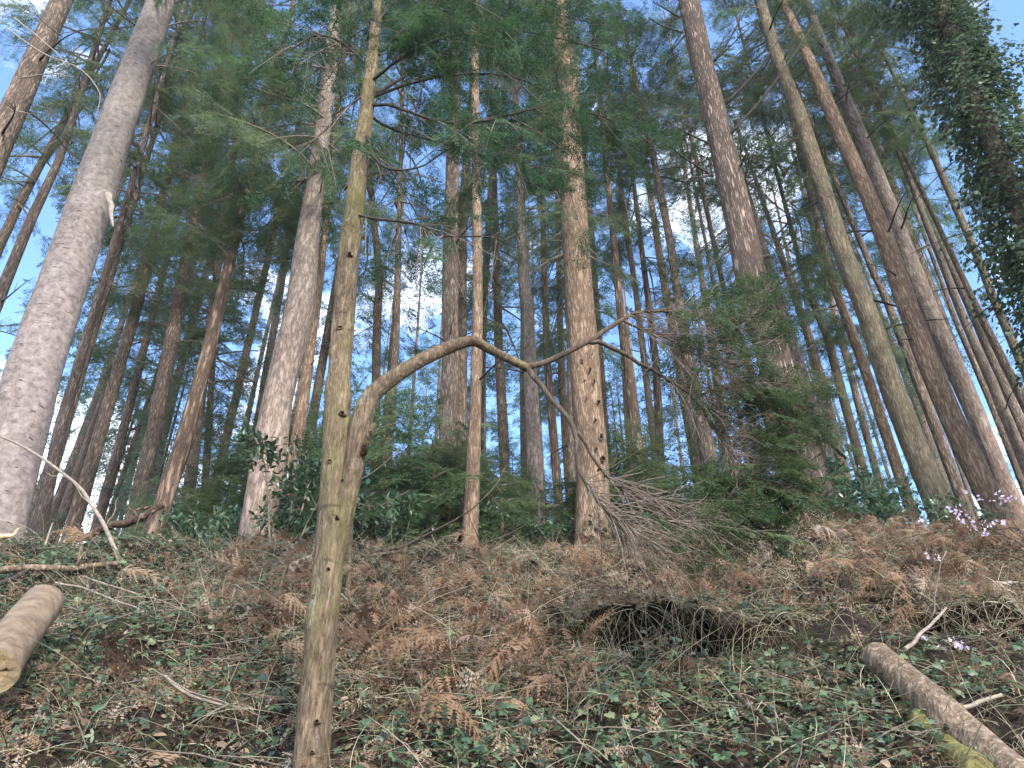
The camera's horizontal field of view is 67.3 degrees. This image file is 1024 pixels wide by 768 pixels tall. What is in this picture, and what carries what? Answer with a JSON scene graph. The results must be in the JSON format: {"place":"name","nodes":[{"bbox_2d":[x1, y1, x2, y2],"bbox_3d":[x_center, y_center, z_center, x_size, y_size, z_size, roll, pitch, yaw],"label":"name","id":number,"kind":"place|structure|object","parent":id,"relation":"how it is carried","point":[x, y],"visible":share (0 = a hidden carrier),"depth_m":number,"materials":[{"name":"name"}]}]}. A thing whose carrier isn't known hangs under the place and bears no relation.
{"place":"outdoors","nodes":[
{"label":"outdoors","id":0,"kind":"place"},
{"bbox_2d":[0,523,1023,767],"bbox_3d":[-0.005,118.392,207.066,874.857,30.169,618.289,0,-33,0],"label":"ground","id":1,"kind":"structure","parent":0,"point":[826,631],"depth_m":3.62,"materials":[{"name":"soil"}]},
{"bbox_2d":[0,584,63,692],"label":"sawn log","id":2,"kind":"object","parent":1,"relation":"on","point":[29,618],"visible":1,"depth_m":3.37,"materials":[{"name":"brown wood"}]},
{"bbox_2d":[0,0,113,179],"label":"conifer tree","id":3,"kind":"object","parent":1,"relation":"on","point":[18,99],"visible":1,"depth_m":13.00,"materials":[{"name":"brown plant"}]},
{"bbox_2d":[0,535,118,573],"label":"fallen branch","id":4,"kind":"object","parent":1,"relation":"on","point":[15,568],"visible":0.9,"depth_m":5.70,"materials":[{"name":"brown wood"}]},
{"bbox_2d":[0,435,120,561],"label":"bent branch","id":5,"kind":"object","parent":1,"relation":"on","point":[97,513],"visible":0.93,"depth_m":6.51,"materials":[{"name":"brown plant"}]},
{"bbox_2d":[0,0,182,335],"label":"conifer tree","id":6,"kind":"object","parent":1,"relation":"on","point":[16,254],"visible":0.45,"depth_m":17.12,"materials":[{"name":"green plant"}]},
{"bbox_2d":[0,0,184,263],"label":"conifer tree","id":7,"kind":"object","parent":1,"relation":"on","point":[17,207],"visible":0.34,"depth_m":18.91,"materials":[{"name":"green plant"}]},
{"bbox_2d":[0,19,185,515],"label":"conifer tree","id":8,"kind":"object","parent":1,"relation":"on","point":[72,346],"visible":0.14,"depth_m":25.54,"materials":[{"name":"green plant"}]},
{"bbox_2d":[48,374,151,539],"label":"young conifer","id":9,"kind":"object","parent":1,"relation":"on","point":[121,458],"visible":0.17,"depth_m":20.70,"materials":[{"name":"brown plant"}]},
{"bbox_2d":[27,172,189,536],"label":"conifer tree","id":10,"kind":"object","parent":1,"relation":"on","point":[62,486],"visible":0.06,"depth_m":28.51,"materials":[{"name":"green plant"}]},
{"bbox_2d":[28,0,236,541],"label":"conifer tree","id":11,"kind":"object","parent":1,"relation":"on","point":[47,487],"visible":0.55,"depth_m":14.87,"materials":[{"name":"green plant"}]},
{"bbox_2d":[0,0,276,544],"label":"conifer tree","id":12,"kind":"object","parent":1,"relation":"on","point":[31,376],"visible":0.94,"depth_m":9.49,"materials":[{"name":"grey plant"}]},
{"bbox_2d":[26,0,251,539],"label":"conifer tree","id":13,"kind":"object","parent":1,"relation":"on","point":[144,174],"visible":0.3,"depth_m":16.97,"materials":[{"name":"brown plant"}]},
{"bbox_2d":[76,475,204,545],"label":"young conifer","id":14,"kind":"object","parent":1,"relation":"on","point":[147,503],"visible":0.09,"depth_m":11.91,"materials":[{"name":"green plant"}]},
{"bbox_2d":[48,28,249,541],"bbox_3d":[-11.504,-4.054,24.272,4.334,27.474,4.824,-14,-35,20],"label":"conifer tree","id":15,"kind":"object","parent":1,"relation":"on","point":[65,504],"visible":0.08,"depth_m":21.34,"materials":[{"name":"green plant"}]},
{"bbox_2d":[72,156,233,536],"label":"conifer tree","id":16,"kind":"object","parent":1,"relation":"on","point":[130,450],"visible":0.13,"depth_m":22.86,"materials":[{"name":"beige plant"}]},
{"bbox_2d":[56,1,257,545],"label":"conifer tree","id":17,"kind":"object","parent":1,"relation":"on","point":[79,503],"visible":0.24,"depth_m":16.22,"materials":[{"name":"brown plant"}]},
{"bbox_2d":[73,19,243,545],"bbox_3d":[-10.150,-3.842,22.766,4.170,25.566,3.431,0,-33,0],"label":"conifer tree","id":18,"kind":"object","parent":1,"relation":"on","point":[141,360],"visible":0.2,"depth_m":20.28,"materials":[{"name":"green plant"}]},
{"bbox_2d":[99,330,221,541],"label":"young conifer","id":19,"kind":"object","parent":1,"relation":"on","point":[161,469],"visible":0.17,"depth_m":20.02,"materials":[{"name":"brown plant"}]},
{"bbox_2d":[97,215,250,524],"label":"conifer tree","id":20,"kind":"object","parent":1,"relation":"on","point":[133,468],"visible":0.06,"depth_m":26.87,"materials":[{"name":"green plant"}]},
{"bbox_2d":[80,0,278,534],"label":"conifer tree","id":21,"kind":"object","parent":1,"relation":"on","point":[152,438],"visible":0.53,"depth_m":16.67,"materials":[{"name":"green plant"}]},
{"bbox_2d":[135,70,278,514],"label":"conifer tree","id":22,"kind":"object","parent":1,"relation":"on","point":[212,378],"visible":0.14,"depth_m":22.52,"materials":[{"name":"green plant"}]},
{"bbox_2d":[137,0,285,511],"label":"conifer tree","id":23,"kind":"object","parent":1,"relation":"on","point":[195,448],"visible":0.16,"depth_m":18.77,"materials":[{"name":"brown plant"}]},
{"bbox_2d":[178,433,248,522],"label":"young conifer","id":24,"kind":"object","parent":1,"relation":"on","point":[223,468],"visible":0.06,"depth_m":14.45,"materials":[{"name":"green plant"}]},
{"bbox_2d":[156,502,305,543],"bbox_3d":[-3.776,2.193,10.011,2.095,1.745,1.697,-17,-37,24],"label":"evergreen shrub","id":25,"kind":"object","parent":1,"relation":"on","point":[183,527],"visible":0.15,"depth_m":9.71,"materials":[{"name":"green plant"}]},
{"bbox_2d":[140,398,322,540],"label":"young conifer","id":26,"kind":"object","parent":1,"relation":"on","point":[239,482],"visible":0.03,"depth_m":12.28,"materials":[{"name":"green plant"}]},
{"bbox_2d":[124,0,362,542],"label":"conifer tree","id":27,"kind":"object","parent":1,"relation":"on","point":[183,441],"visible":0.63,"depth_m":13.25,"materials":[{"name":"green plant"}]},
{"bbox_2d":[197,229,292,488],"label":"conifer tree","id":28,"kind":"object","parent":1,"relation":"on","point":[258,369],"visible":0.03,"depth_m":31.84,"materials":[{"name":"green plant"}]},
{"bbox_2d":[163,27,344,515],"bbox_3d":[-7.465,-3.696,22.540,4.038,25.014,4.803,12,-35,-18],"label":"conifer tree","id":29,"kind":"object","parent":1,"relation":"on","point":[249,337],"visible":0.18,"depth_m":20.77,"materials":[{"name":"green plant"}]},
{"bbox_2d":[226,416,321,546],"bbox_3d":[-2.634,1.333,8.637,1.371,2.084,1.430,12,-35,-18],"label":"evergreen shrub","id":30,"kind":"object","parent":1,"relation":"on","point":[296,482],"visible":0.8,"depth_m":8.68,"materials":[{"name":"green plant"}]},
{"bbox_2d":[167,1,411,544],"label":"conifer tree","id":31,"kind":"object","parent":1,"relation":"on","point":[274,417],"visible":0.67,"depth_m":12.27,"materials":[{"name":"green plant"}]},
{"bbox_2d":[244,31,335,491],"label":"conifer tree","id":32,"kind":"object","parent":1,"relation":"on","point":[275,319],"visible":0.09,"depth_m":27.62,"materials":[{"name":"brown plant"}]},
{"bbox_2d":[280,459,372,547],"bbox_3d":[-2.343,2.034,10.172,1.886,2.276,1.793,0,-33,0],"label":"evergreen shrub","id":33,"kind":"object","parent":1,"relation":"on","point":[363,524],"visible":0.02,"depth_m":9.96,"materials":[{"name":"green plant"}]},
{"bbox_2d":[272,0,419,443],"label":"conifer tree","id":34,"kind":"object","parent":1,"relation":"on","point":[322,363],"visible":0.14,"depth_m":19.62,"materials":[{"name":"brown plant"}]},
{"bbox_2d":[300,162,391,445],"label":"conifer tree","id":35,"kind":"object","parent":1,"relation":"on","point":[323,320],"visible":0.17,"depth_m":27.65,"materials":[{"name":"brown plant"}]},
{"bbox_2d":[273,0,424,496],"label":"conifer tree","id":36,"kind":"object","parent":1,"relation":"on","point":[300,416],"visible":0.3,"depth_m":13.53,"materials":[{"name":"beige plant"}]},
{"bbox_2d":[295,0,436,481],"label":"conifer tree","id":37,"kind":"object","parent":1,"relation":"on","point":[376,346],"visible":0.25,"depth_m":19.17,"materials":[{"name":"green plant"}]},
{"bbox_2d":[312,454,432,556],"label":"young conifer","id":38,"kind":"object","parent":1,"relation":"on","point":[385,482],"visible":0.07,"depth_m":10.74,"materials":[{"name":"green plant"}]},
{"bbox_2d":[289,374,462,551],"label":"young conifer","id":39,"kind":"object","parent":1,"relation":"on","point":[392,419],"visible":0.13,"depth_m":10.81,"materials":[{"name":"green plant"}]},
{"bbox_2d":[345,395,419,605],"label":"sapling","id":40,"kind":"object","parent":1,"relation":"on","point":[350,546],"visible":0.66,"depth_m":5.29,"materials":[{"name":"brown plant"}]},
{"bbox_2d":[359,160,430,494],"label":"conifer tree","id":41,"kind":"object","parent":1,"relation":"on","point":[407,336],"visible":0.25,"depth_m":31.05,"materials":[{"name":"green plant"}]},
{"bbox_2d":[333,1,460,496],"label":"conifer tree","id":42,"kind":"object","parent":1,"relation":"on","point":[397,287],"visible":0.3,"depth_m":16.92,"materials":[{"name":"green plant"}]},
{"bbox_2d":[360,486,440,550],"bbox_3d":[-1.667,2.141,9.956,1.668,1.726,1.648,0,-33,0],"label":"evergreen shrub","id":43,"kind":"object","parent":1,"relation":"on","point":[387,522],"visible":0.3,"depth_m":9.83,"materials":[{"name":"green plant"}]},
{"bbox_2d":[353,389,504,554],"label":"young conifer","id":44,"kind":"object","parent":1,"relation":"on","point":[428,468],"visible":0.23,"depth_m":10.73,"materials":[{"name":"green plant"}]},
{"bbox_2d":[353,432,534,553],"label":"young conifer","id":45,"kind":"object","parent":1,"relation":"on","point":[445,464],"visible":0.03,"depth_m":11.04,"materials":[{"name":"green plant"}]},
{"bbox_2d":[386,0,535,539],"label":"conifer tree","id":46,"kind":"object","parent":1,"relation":"on","point":[449,374],"visible":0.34,"depth_m":13.34,"materials":[{"name":"brown plant"}]},
{"bbox_2d":[409,71,523,474],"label":"conifer tree","id":47,"kind":"object","parent":1,"relation":"on","point":[486,228],"visible":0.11,"depth_m":23.89,"materials":[{"name":"brown plant"}]},
{"bbox_2d":[413,1,533,462],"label":"conifer tree","id":48,"kind":"object","parent":1,"relation":"on","point":[462,367],"visible":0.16,"depth_m":20.16,"materials":[{"name":"brown plant"}]},
{"bbox_2d":[437,0,525,547],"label":"conifer tree","id":49,"kind":"object","parent":1,"relation":"on","point":[472,491],"visible":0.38,"depth_m":11.36,"materials":[{"name":"beige plant"}]},
{"bbox_2d":[417,13,565,488],"bbox_3d":[-0.206,-3.983,22.668,4.374,25.855,4.365,-22,-39,30],"label":"conifer tree","id":50,"kind":"object","parent":1,"relation":"on","point":[501,390],"visible":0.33,"depth_m":21.61,"materials":[{"name":"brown plant"}]},
{"bbox_2d":[415,479,570,552],"bbox_3d":[-0.204,2.194,10.234,2.296,2.016,1.231,-23,-39,31],"label":"evergreen shrub","id":51,"kind":"object","parent":1,"relation":"on","point":[489,504],"visible":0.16,"depth_m":10.29,"materials":[{"name":"green plant"}]},
{"bbox_2d":[451,453,564,550],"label":"young conifer","id":52,"kind":"object","parent":1,"relation":"on","point":[515,517],"visible":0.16,"depth_m":10.46,"materials":[{"name":"green plant"}]},
{"bbox_2d":[0,497,1023,767],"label":"dead bracken","id":53,"kind":"object","parent":1,"relation":"on","point":[436,641],"visible":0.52,"depth_m":4.35,"materials":[{"name":"brown plant"}]},
{"bbox_2d":[61,501,166,547],"bbox_3d":[-4.061,1.442,7.729,1.243,0.473,0.135,-7,-34,11],"label":"broken branch","id":54,"kind":"object","parent":53,"relation":"on","point":[131,521],"visible":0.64,"depth_m":7.67,"materials":[{"name":"brown plant"}]},
{"bbox_2d":[0,516,1023,767],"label":"ivy ground cover","id":55,"kind":"object","parent":1,"relation":"on","point":[508,706],"visible":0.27,"depth_m":3.40,"materials":[{"name":"green plant"}]},
{"bbox_2d":[0,459,1023,767],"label":"dead stems","id":56,"kind":"object","parent":1,"relation":"on","point":[610,651],"visible":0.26,"depth_m":4.06,"materials":[{"name":"brown plant"}]},
{"bbox_2d":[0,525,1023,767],"bbox_3d":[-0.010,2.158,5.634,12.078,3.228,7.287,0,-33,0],"label":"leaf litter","id":57,"kind":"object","parent":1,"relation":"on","point":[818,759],"visible":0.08,"depth_m":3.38,"materials":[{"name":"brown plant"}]},
{"bbox_2d":[0,513,1023,767],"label":"twig litter","id":58,"kind":"object","parent":1,"relation":"on","point":[918,733],"visible":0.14,"depth_m":3.64,"materials":[{"name":"brown plant"}]},
{"bbox_2d":[443,0,605,543],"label":"conifer tree","id":59,"kind":"object","parent":1,"relation":"on","point":[533,449],"visible":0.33,"depth_m":14.08,"materials":[{"name":"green plant"}]},
{"bbox_2d":[486,232,566,521],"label":"conifer tree","id":60,"kind":"object","parent":1,"relation":"on","point":[522,437],"visible":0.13,"depth_m":30.82,"materials":[{"name":"brown plant"}]},
{"bbox_2d":[468,0,609,522],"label":"conifer tree","id":61,"kind":"object","parent":1,"relation":"on","point":[554,446],"visible":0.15,"depth_m":19.76,"materials":[{"name":"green plant"}]},
{"bbox_2d":[216,0,862,767],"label":"forked tree","id":62,"kind":"object","parent":1,"relation":"on","point":[754,500],"visible":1,"depth_m":3.90,"materials":[{"name":"green plant"}]},
{"bbox_2d":[503,55,609,522],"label":"conifer tree","id":63,"kind":"object","parent":1,"relation":"on","point":[561,389],"visible":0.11,"depth_m":23.28,"materials":[{"name":"beige plant"}]},
{"bbox_2d":[504,0,619,549],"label":"conifer tree","id":64,"kind":"object","parent":1,"relation":"on","point":[586,392],"visible":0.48,"depth_m":11.32,"materials":[{"name":"beige plant"}]},
{"bbox_2d":[481,2,657,523],"bbox_3d":[1.652,-4.378,19.047,4.060,22.641,4.219,-13,-35,19],"label":"conifer tree","id":65,"kind":"object","parent":1,"relation":"on","point":[570,438],"visible":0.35,"depth_m":17.88,"materials":[{"name":"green plant"}]},
{"bbox_2d":[531,28,645,474],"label":"conifer tree","id":66,"kind":"object","parent":1,"relation":"on","point":[596,294],"visible":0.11,"depth_m":25.36,"materials":[{"name":"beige plant"}]},
{"bbox_2d":[549,0,677,492],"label":"conifer tree","id":67,"kind":"object","parent":1,"relation":"on","point":[632,398],"visible":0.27,"depth_m":19.23,"materials":[{"name":"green plant"}]},
{"bbox_2d":[538,407,704,549],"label":"young conifer","id":68,"kind":"object","parent":1,"relation":"on","point":[672,481],"visible":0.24,"depth_m":10.87,"materials":[{"name":"green plant"}]},
{"bbox_2d":[589,176,658,478],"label":"conifer tree","id":69,"kind":"object","parent":1,"relation":"on","point":[623,381],"visible":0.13,"depth_m":34.19,"materials":[{"name":"green plant"}]},
{"bbox_2d":[586,40,674,496],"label":"conifer tree","id":70,"kind":"object","parent":1,"relation":"on","point":[646,381],"visible":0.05,"depth_m":22.50,"materials":[{"name":"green plant"}]},
{"bbox_2d":[586,27,708,495],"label":"conifer tree","id":71,"kind":"object","parent":1,"relation":"on","point":[657,395],"visible":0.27,"depth_m":22.60,"materials":[{"name":"green plant"}]},
{"bbox_2d":[595,0,725,520],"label":"conifer tree","id":72,"kind":"object","parent":1,"relation":"on","point":[706,445],"visible":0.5,"depth_m":19.13,"materials":[{"name":"brown plant"}]},
{"bbox_2d":[626,49,738,492],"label":"conifer tree","id":73,"kind":"object","parent":1,"relation":"on","point":[687,427],"visible":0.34,"depth_m":27.71,"materials":[{"name":"green plant"}]},
{"bbox_2d":[647,68,748,462],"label":"conifer tree","id":74,"kind":"object","parent":1,"relation":"on","point":[694,213],"visible":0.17,"depth_m":30.17,"materials":[{"name":"green plant"}]},
{"bbox_2d":[644,92,774,474],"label":"conifer tree","id":75,"kind":"object","parent":1,"relation":"on","point":[703,284],"visible":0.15,"depth_m":31.47,"materials":[{"name":"green plant"}]},
{"bbox_2d":[644,2,781,474],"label":"conifer tree","id":76,"kind":"object","parent":1,"relation":"on","point":[709,225],"visible":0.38,"depth_m":25.04,"materials":[{"name":"green plant"}]},
{"bbox_2d":[619,0,850,501],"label":"conifer tree","id":77,"kind":"object","parent":1,"relation":"on","point":[796,354],"visible":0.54,"depth_m":17.23,"materials":[{"name":"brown plant"}]},
{"bbox_2d":[648,0,839,523],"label":"conifer tree","id":78,"kind":"object","parent":1,"relation":"on","point":[744,243],"visible":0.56,"depth_m":12.30,"materials":[{"name":"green plant"}]},
{"bbox_2d":[659,33,846,482],"bbox_3d":[7.250,-3.477,23.076,4.359,25.290,4.852,15,-36,-21],"label":"conifer tree","id":79,"kind":"object","parent":1,"relation":"on","point":[710,256],"visible":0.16,"depth_m":24.69,"materials":[{"name":"green plant"}]},
{"bbox_2d":[730,98,857,504],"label":"conifer tree","id":80,"kind":"object","parent":1,"relation":"on","point":[808,335],"visible":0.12,"depth_m":24.78,"materials":[{"name":"brown plant"}]},
{"bbox_2d":[704,0,890,516],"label":"conifer tree","id":81,"kind":"object","parent":1,"relation":"on","point":[851,428],"visible":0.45,"depth_m":19.35,"materials":[{"name":"green plant"}]},
{"bbox_2d":[728,1,920,523],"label":"conifer tree","id":82,"kind":"object","parent":1,"relation":"on","point":[879,413],"visible":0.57,"depth_m":18.26,"materials":[{"name":"green plant"}]},
{"bbox_2d":[700,0,961,534],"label":"conifer tree","id":83,"kind":"object","parent":1,"relation":"on","point":[925,472],"visible":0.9,"depth_m":12.39,"materials":[{"name":"brown plant"}]},
{"bbox_2d":[780,448,914,532],"bbox_3d":[3.978,1.665,9.051,1.680,1.960,1.414,0,-33,0],"label":"evergreen shrub","id":84,"kind":"object","parent":1,"relation":"on","point":[885,499],"visible":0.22,"depth_m":9.12,"materials":[{"name":"green plant"}]},
{"bbox_2d":[714,0,982,537],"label":"conifer tree","id":85,"kind":"object","parent":1,"relation":"on","point":[942,446],"visible":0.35,"depth_m":17.73,"materials":[{"name":"brown plant"}]},
{"bbox_2d":[775,83,929,526],"bbox_3d":[11.393,-2.115,26.996,3.036,26.892,3.102,0,-33,0],"label":"conifer tree","id":86,"kind":"object","parent":1,"relation":"on","point":[855,394],"visible":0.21,"depth_m":24.88,"materials":[{"name":"brown plant"}]},
{"bbox_2d":[721,0,1019,533],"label":"conifer tree","id":87,"kind":"object","parent":1,"relation":"on","point":[972,462],"visible":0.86,"depth_m":11.59,"materials":[{"name":"beige plant"}]},
{"bbox_2d":[774,0,966,356],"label":"conifer tree","id":88,"kind":"object","parent":1,"relation":"on","point":[910,227],"visible":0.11,"depth_m":20.84,"materials":[{"name":"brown plant"}]},
{"bbox_2d":[785,95,969,459],"bbox_3d":[11.062,-5.162,24.786,3.446,30.000,4.099,-13,-35,18],"label":"conifer tree","id":89,"kind":"object","parent":1,"relation":"on","point":[873,427],"visible":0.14,"depth_m":22.41,"materials":[{"name":"green plant"}]},
{"bbox_2d":[732,0,1023,532],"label":"conifer tree","id":90,"kind":"object","parent":1,"relation":"on","point":[959,378],"visible":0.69,"depth_m":14.60,"materials":[{"name":"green plant"}]},
{"bbox_2d":[813,135,951,495],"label":"conifer tree","id":91,"kind":"object","parent":1,"relation":"on","point":[927,432],"visible":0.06,"depth_m":30.45,"materials":[{"name":"brown plant"}]},
{"bbox_2d":[838,482,957,532],"bbox_3d":[4.582,1.969,9.115,1.440,1.509,1.625,-18,-37,25],"label":"evergreen shrub","id":92,"kind":"object","parent":1,"relation":"on","point":[905,496],"visible":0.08,"depth_m":9.16,"materials":[{"name":"green plant"}]},
{"bbox_2d":[775,0,1023,413],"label":"conifer tree","id":93,"kind":"object","parent":1,"relation":"on","point":[1002,359],"visible":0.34,"depth_m":17.87,"materials":[{"name":"green plant"}]},
{"bbox_2d":[793,0,1023,476],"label":"conifer tree","id":94,"kind":"object","parent":1,"relation":"on","point":[1008,423],"visible":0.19,"depth_m":15.98,"materials":[{"name":"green plant"}]},
{"bbox_2d":[808,0,1023,379],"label":"conifer tree","id":95,"kind":"object","parent":1,"relation":"on","point":[949,192],"visible":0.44,"depth_m":17.66,"materials":[{"name":"green plant"}]},
{"bbox_2d":[825,11,1023,496],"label":"conifer tree","id":96,"kind":"object","parent":1,"relation":"on","point":[996,419],"visible":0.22,"depth_m":19.46,"materials":[{"name":"brown plant"}]},
{"bbox_2d":[840,0,1023,396],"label":"ivy tree","id":97,"kind":"object","parent":1,"relation":"on","point":[950,32],"visible":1,"depth_m":11.55,"materials":[{"name":"green plant"}]},
{"bbox_2d":[845,35,1023,442],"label":"conifer tree","id":98,"kind":"object","parent":1,"relation":"on","point":[1013,404],"visible":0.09,"depth_m":23.34,"materials":[{"name":"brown plant"}]},
{"bbox_2d":[861,642,1023,767],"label":"fallen log","id":99,"kind":"object","parent":1,"relation":"on","point":[905,677],"visible":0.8,"depth_m":3.03,"materials":[{"name":"brown wood"}]},
{"bbox_2d":[891,701,993,767],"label":"fallen log","id":100,"kind":"object","parent":1,"relation":"on","point":[977,762],"visible":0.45,"depth_m":2.70,"materials":[{"name":"green plant"}]},
{"bbox_2d":[916,490,1023,561],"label":"blossom shrub","id":101,"kind":"object","parent":1,"relation":"on","point":[972,522],"visible":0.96,"depth_m":5.56,"materials":[{"name":"pink plant"}]},
{"bbox_2d":[925,493,1017,537],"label":"evergreen shrub","id":102,"kind":"object","parent":1,"relation":"on","point":[987,514],"visible":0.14,"depth_m":9.15,"materials":[{"name":"green plant"}]},
{"bbox_2d":[0,0,1023,543],"label":"sky","id":103,"kind":"structure","parent":0,"point":[1010,12],"materials":[{"name":"blue"}]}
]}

